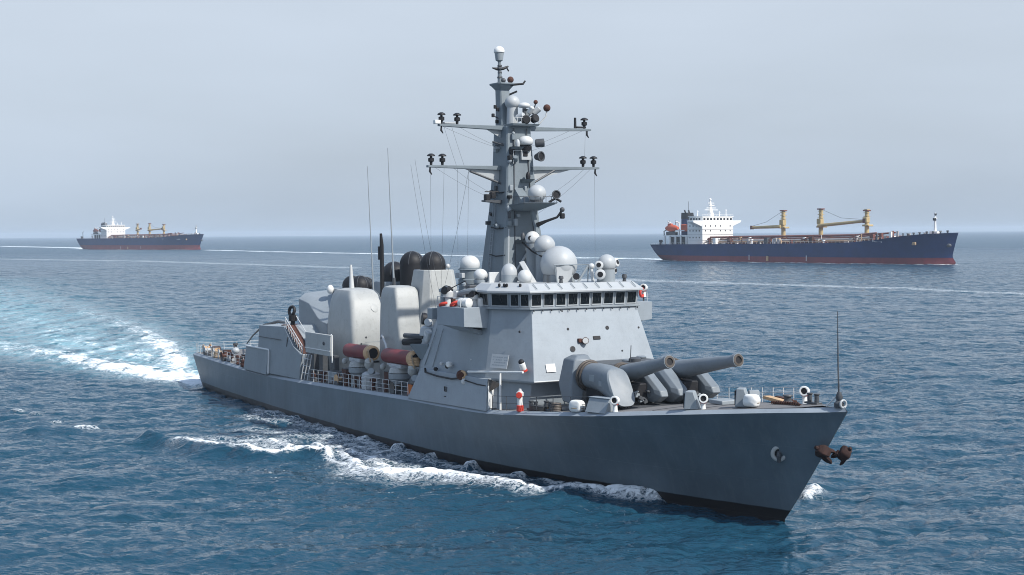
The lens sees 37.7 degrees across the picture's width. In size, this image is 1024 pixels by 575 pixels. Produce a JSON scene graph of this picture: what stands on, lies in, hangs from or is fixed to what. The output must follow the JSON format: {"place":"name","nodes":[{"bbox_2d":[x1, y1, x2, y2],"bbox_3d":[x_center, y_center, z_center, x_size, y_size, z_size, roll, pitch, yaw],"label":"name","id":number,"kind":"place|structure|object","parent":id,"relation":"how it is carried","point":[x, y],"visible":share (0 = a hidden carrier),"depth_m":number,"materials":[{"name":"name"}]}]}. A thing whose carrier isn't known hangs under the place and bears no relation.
{"place":"outdoors","nodes":[
{"label":"outdoors","id":0,"kind":"place"},
{"bbox_2d":[0,231,1023,574],"bbox_3d":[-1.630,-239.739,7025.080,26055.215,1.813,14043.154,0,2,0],"label":"sea","id":1,"kind":"structure","parent":0,"point":[130,443],"depth_m":130.24,"materials":[{"name":"liquid"}]},
{"bbox_2d":[77,216,203,249],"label":"cargo ship","id":2,"kind":"object","parent":1,"relation":"on","point":[112,236],"visible":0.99,"depth_m":1858.37,"materials":[{"name":"blue metal"}]},
{"bbox_2d":[193,46,847,521],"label":"warship","id":3,"kind":"object","parent":1,"relation":"on","point":[553,320],"visible":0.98,"depth_m":113.94,"materials":[{"name":"metal"}]},
{"bbox_2d":[213,350,221,357],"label":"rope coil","id":4,"kind":"object","parent":3,"relation":"on","point":[215,354],"visible":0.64,"depth_m":172.20,"materials":[{"name":"beige fabric"}]},
{"bbox_2d":[221,349,230,353],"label":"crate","id":5,"kind":"object","parent":3,"relation":"on","point":[226,350],"visible":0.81,"depth_m":170.18,"materials":[{"name":"metal"}]},
{"bbox_2d":[232,347,238,353],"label":"fender","id":6,"kind":"object","parent":3,"relation":"hanging from","point":[235,350],"visible":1,"depth_m":166.31,"materials":[{"name":"white plastic"}]},
{"bbox_2d":[328,370,341,382],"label":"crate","id":7,"kind":"object","parent":3,"relation":"on","point":[331,373],"visible":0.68,"depth_m":139.66,"materials":[{"name":"metal"}]},
{"bbox_2d":[342,367,350,385],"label":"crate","id":8,"kind":"object","parent":3,"relation":"on","point":[345,371],"visible":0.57,"depth_m":136.23,"materials":[{"name":"metal"}]},
{"bbox_2d":[384,371,389,389],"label":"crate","id":9,"kind":"object","parent":3,"relation":"on","point":[386,374],"visible":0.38,"depth_m":129.75,"materials":[{"name":"metal"}]},
{"bbox_2d":[407,383,413,394],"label":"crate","id":10,"kind":"object","parent":3,"relation":"on","point":[410,385],"visible":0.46,"depth_m":124.68,"materials":[{"name":"orange wood"}]},
{"bbox_2d":[408,357,419,365],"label":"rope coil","id":11,"kind":"object","parent":3,"relation":"on","point":[416,361],"visible":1,"depth_m":124.33,"materials":[{"name":"beige fabric"}]},
{"bbox_2d":[449,300,457,306],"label":"lifebuoy","id":12,"kind":"object","parent":3,"relation":"on","point":[453,303],"visible":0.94,"depth_m":114.01,"materials":[{"name":"red plastic"}]},
{"bbox_2d":[457,298,472,306],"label":"canister","id":13,"kind":"object","parent":3,"relation":"on","point":[466,302],"visible":1,"depth_m":112.88,"materials":[{"name":"white paint"}]},
{"bbox_2d":[479,292,488,305],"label":"window","id":14,"kind":"structure","parent":3,"relation":"in","point":[484,296],"depth_m":113.26,"materials":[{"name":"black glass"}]},
{"bbox_2d":[491,293,507,306],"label":"window","id":15,"kind":"structure","parent":3,"relation":"in","point":[497,299],"depth_m":112.08,"materials":[{"name":"black glass"}]},
{"bbox_2d":[510,294,518,306],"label":"window","id":16,"kind":"structure","parent":3,"relation":"in","point":[514,298],"depth_m":111.51,"materials":[{"name":"black glass"}]},
{"bbox_2d":[516,389,523,411],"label":"fire post","id":17,"kind":"object","parent":3,"relation":"on","point":[519,396],"visible":1,"depth_m":108.04,"materials":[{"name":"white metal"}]},
{"bbox_2d":[518,359,527,371],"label":"lantern","id":18,"kind":"object","parent":3,"relation":"on","point":[522,365],"visible":0.96,"depth_m":109.39,"materials":[{"name":"white paint"}]},
{"bbox_2d":[520,294,528,306],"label":"window","id":19,"kind":"structure","parent":3,"relation":"in","point":[524,298],"depth_m":111.12,"materials":[{"name":"black glass"}]},
{"bbox_2d":[531,293,541,306],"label":"window","id":20,"kind":"structure","parent":3,"relation":"in","point":[536,299],"depth_m":111.18,"materials":[{"name":"black glass"}]},
{"bbox_2d":[529,404,548,410],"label":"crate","id":21,"kind":"object","parent":3,"relation":"on","point":[539,407],"visible":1,"depth_m":106.91,"materials":[{"name":"metal"}]},
{"bbox_2d":[543,293,553,306],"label":"window","id":22,"kind":"structure","parent":3,"relation":"in","point":[548,298],"depth_m":111.68,"materials":[{"name":"black glass"}]},
{"bbox_2d":[550,402,561,411],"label":"rope coil","id":23,"kind":"object","parent":3,"relation":"on","point":[554,407],"visible":0.99,"depth_m":105.20,"materials":[{"name":"beige fabric"}]},
{"bbox_2d":[555,293,565,305],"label":"window","id":24,"kind":"structure","parent":3,"relation":"in","point":[560,297],"depth_m":112.24,"materials":[{"name":"black glass"}]},
{"bbox_2d":[567,292,577,305],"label":"window","id":25,"kind":"structure","parent":3,"relation":"in","point":[572,297],"depth_m":112.76,"materials":[{"name":"black glass"}]},
{"bbox_2d":[569,400,585,411],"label":"canvas bundle","id":26,"kind":"object","parent":3,"relation":"on","point":[576,406],"visible":1,"depth_m":102.85,"materials":[{"name":"white fabric"}]},
{"bbox_2d":[579,292,589,304],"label":"window","id":27,"kind":"structure","parent":3,"relation":"in","point":[584,296],"depth_m":113.29,"materials":[{"name":"black glass"}]},
{"bbox_2d":[591,292,601,304],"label":"window","id":28,"kind":"structure","parent":3,"relation":"in","point":[596,296],"depth_m":113.82,"materials":[{"name":"black glass"}]},
{"bbox_2d":[585,396,612,413],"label":"deck box","id":29,"kind":"object","parent":3,"relation":"on","point":[600,404],"visible":0.8,"depth_m":101.32,"materials":[{"name":"grey metal"}]},
{"bbox_2d":[603,291,613,303],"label":"window","id":30,"kind":"structure","parent":3,"relation":"in","point":[608,296],"depth_m":114.32,"materials":[{"name":"black glass"}]},
{"bbox_2d":[610,396,619,411],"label":"deck light","id":31,"kind":"object","parent":3,"relation":"on","point":[614,401],"visible":1,"depth_m":100.15,"materials":[{"name":"white paint"}]},
{"bbox_2d":[615,291,625,303],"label":"window","id":32,"kind":"structure","parent":3,"relation":"in","point":[619,295],"depth_m":114.85,"materials":[{"name":"black glass"}]},
{"bbox_2d":[626,291,636,303],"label":"window","id":33,"kind":"structure","parent":3,"relation":"in","point":[631,295],"depth_m":115.35,"materials":[{"name":"black glass"}]},
{"bbox_2d":[639,287,643,297],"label":"lifebuoy","id":34,"kind":"object","parent":3,"relation":"hanging from","point":[641,295],"visible":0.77,"depth_m":120.45,"materials":[{"name":"red plastic"}]},
{"bbox_2d":[640,284,647,296],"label":"deck light","id":35,"kind":"object","parent":3,"relation":"on","point":[645,286],"visible":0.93,"depth_m":120.84,"materials":[{"name":"white paint"}]},
{"bbox_2d":[699,394,707,408],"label":"deck light","id":36,"kind":"object","parent":3,"relation":"on","point":[703,399],"visible":1,"depth_m":95.28,"materials":[{"name":"white paint"}]},
{"bbox_2d":[743,394,760,406],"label":"canvas bundle","id":37,"kind":"object","parent":3,"relation":"on","point":[751,400],"visible":1,"depth_m":92.85,"materials":[{"name":"white fabric"}]},
{"bbox_2d":[799,386,809,403],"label":"deck light","id":38,"kind":"object","parent":3,"relation":"on","point":[803,390],"visible":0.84,"depth_m":94.88,"materials":[{"name":"white paint"}]},
{"bbox_2d":[814,445,835,463],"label":"anchor","id":39,"kind":"object","parent":3,"relation":"attached to","point":[823,452],"visible":1,"depth_m":89.53,"materials":[{"name":"brown metal"}]},
{"bbox_2d":[830,445,851,465],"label":"anchor","id":40,"kind":"object","parent":3,"relation":"attached to","point":[843,454],"visible":1,"depth_m":89.58,"materials":[{"name":"brown metal"}]},
{"bbox_2d":[651,198,957,263],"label":"cargo ship","id":41,"kind":"object","parent":1,"relation":"on","point":[709,237],"visible":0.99,"depth_m":844.13,"materials":[{"name":"blue metal"}]},
{"bbox_2d":[665,222,678,231],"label":"lifeboat","id":42,"kind":"object","parent":41,"relation":"hanging from","point":[671,228],"visible":1,"depth_m":930.72,"materials":[{"name":"plastic"}]},
{"bbox_2d":[0,0,1023,237],"label":"sky","id":43,"kind":"structure","parent":0,"point":[220,117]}
]}

